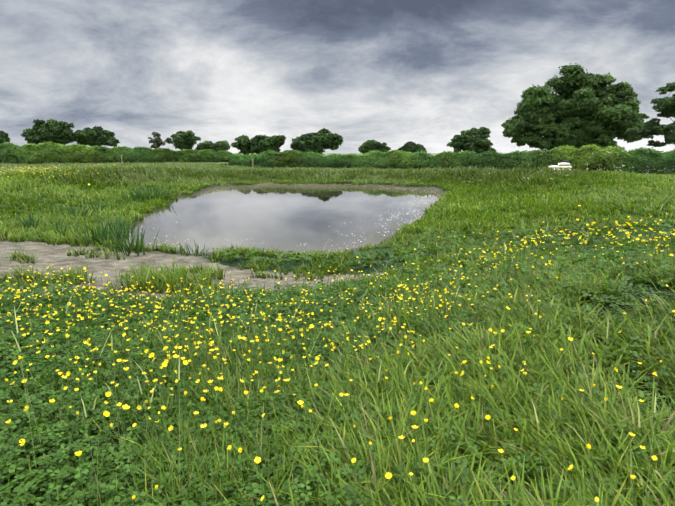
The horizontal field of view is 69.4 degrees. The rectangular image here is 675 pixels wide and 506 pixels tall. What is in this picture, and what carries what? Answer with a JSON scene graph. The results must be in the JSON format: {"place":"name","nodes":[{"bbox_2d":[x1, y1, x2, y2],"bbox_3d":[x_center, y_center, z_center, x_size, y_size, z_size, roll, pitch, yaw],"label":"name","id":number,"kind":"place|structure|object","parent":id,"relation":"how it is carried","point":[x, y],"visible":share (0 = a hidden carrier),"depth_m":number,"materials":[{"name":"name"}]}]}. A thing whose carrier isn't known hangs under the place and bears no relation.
{"place":"outdoors","nodes":[
{"label":"outdoors","id":0,"kind":"place"},
{"bbox_2d":[126,182,442,254],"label":"pond water","id":1,"kind":"structure","parent":0,"point":[293,217],"depth_m":18.54,"materials":[{"name":"grey liquid"}]},
{"bbox_2d":[149,188,437,248],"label":"water crowfoot flowers","id":2,"kind":"object","parent":1,"relation":"on","point":[383,218],"visible":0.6,"depth_m":18.81,"materials":[{"name":"white plant"}]},
{"bbox_2d":[0,153,674,486],"bbox_3d":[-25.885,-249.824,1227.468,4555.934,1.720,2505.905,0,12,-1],"label":"meadow ground","id":3,"kind":"structure","parent":0,"point":[51,254],"depth_m":10.12,"materials":[{"name":"soil"}]},
{"bbox_2d":[0,130,10,143],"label":"tree","id":4,"kind":"object","parent":3,"relation":"on","point":[4,137],"visible":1,"depth_m":98.65,"materials":[{"name":"green plant"}]},
{"bbox_2d":[20,119,80,144],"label":"tree","id":5,"kind":"object","parent":3,"relation":"on","point":[53,131],"visible":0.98,"depth_m":97.57,"materials":[{"name":"green plant"}]},
{"bbox_2d":[72,125,120,146],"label":"tree","id":6,"kind":"object","parent":3,"relation":"on","point":[98,136],"visible":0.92,"depth_m":103.00,"materials":[{"name":"green plant"}]},
{"bbox_2d":[0,142,232,163],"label":"hedge","id":7,"kind":"object","parent":3,"relation":"on","point":[40,153],"visible":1,"depth_m":69.30,"materials":[{"name":"green plant"}]},
{"bbox_2d":[148,132,165,148],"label":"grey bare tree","id":8,"kind":"object","parent":3,"relation":"on","point":[157,142],"visible":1,"depth_m":103.49,"materials":[{"name":"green plant"}]},
{"bbox_2d":[164,130,200,149],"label":"tree","id":9,"kind":"object","parent":3,"relation":"on","point":[181,140],"visible":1,"depth_m":98.32,"materials":[{"name":"green plant"}]},
{"bbox_2d":[195,140,229,151],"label":"tree","id":10,"kind":"object","parent":3,"relation":"on","point":[219,145],"visible":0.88,"depth_m":112.85,"materials":[{"name":"green plant"}]},
{"bbox_2d":[231,134,285,154],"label":"tree","id":11,"kind":"object","parent":3,"relation":"on","point":[256,144],"visible":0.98,"depth_m":98.40,"materials":[{"name":"green plant"}]},
{"bbox_2d":[285,128,343,155],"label":"tree","id":12,"kind":"object","parent":3,"relation":"on","point":[319,141],"visible":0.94,"depth_m":93.31,"materials":[{"name":"green plant"}]},
{"bbox_2d":[0,218,674,505],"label":"clover plants","id":13,"kind":"object","parent":3,"relation":"on","point":[19,473],"visible":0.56,"depth_m":2.88,"materials":[{"name":"green plant"}]},
{"bbox_2d":[0,164,674,505],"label":"buttercups","id":14,"kind":"object","parent":3,"relation":"on","point":[388,475],"visible":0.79,"depth_m":3.37,"materials":[{"name":"yellow plant"}]},
{"bbox_2d":[0,161,674,505],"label":"meadow grass","id":15,"kind":"structure","parent":3,"relation":"on","point":[97,225],"depth_m":3.29,"materials":[{"name":"green plant"}]},
{"bbox_2d":[358,139,390,154],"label":"tree","id":16,"kind":"object","parent":3,"relation":"on","point":[369,146],"visible":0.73,"depth_m":107.89,"materials":[{"name":"green plant"}]},
{"bbox_2d":[398,141,426,152],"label":"tree","id":17,"kind":"object","parent":3,"relation":"on","point":[410,146],"visible":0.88,"depth_m":108.81,"materials":[{"name":"green plant"}]},
{"bbox_2d":[228,144,674,174],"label":"hedge","id":18,"kind":"object","parent":3,"relation":"on","point":[640,160],"visible":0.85,"depth_m":51.91,"materials":[{"name":"green plant"}]},
{"bbox_2d":[447,126,496,153],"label":"tree","id":19,"kind":"object","parent":3,"relation":"on","point":[476,140],"visible":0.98,"depth_m":70.99,"materials":[{"name":"green plant"}]},
{"bbox_2d":[549,160,571,170],"bbox_3d":[15.733,-6.077,34.523,1.758,1.024,0.900,0,12,-1],"label":"sack stack on pallet","id":20,"kind":"object","parent":3,"relation":"on","point":[565,164],"visible":0.54,"depth_m":34.30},
{"bbox_2d":[501,63,649,154],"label":"oak tree","id":21,"kind":"object","parent":3,"relation":"on","point":[582,108],"visible":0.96,"depth_m":76.61,"materials":[{"name":"green plant"}]},
{"bbox_2d":[480,163,674,184],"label":"white flowers","id":22,"kind":"object","parent":3,"relation":"on","point":[600,170],"visible":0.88,"depth_m":29.50,"materials":[{"name":"white plant"}]},
{"bbox_2d":[624,82,674,146],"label":"tree","id":23,"kind":"object","parent":3,"relation":"on","point":[664,106],"visible":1,"depth_m":65.65,"materials":[{"name":"green plant"}]},
{"bbox_2d":[0,0,674,152],"label":"sky","id":24,"kind":"structure","parent":0,"point":[395,73],"materials":[{"name":"grey"}]}
]}

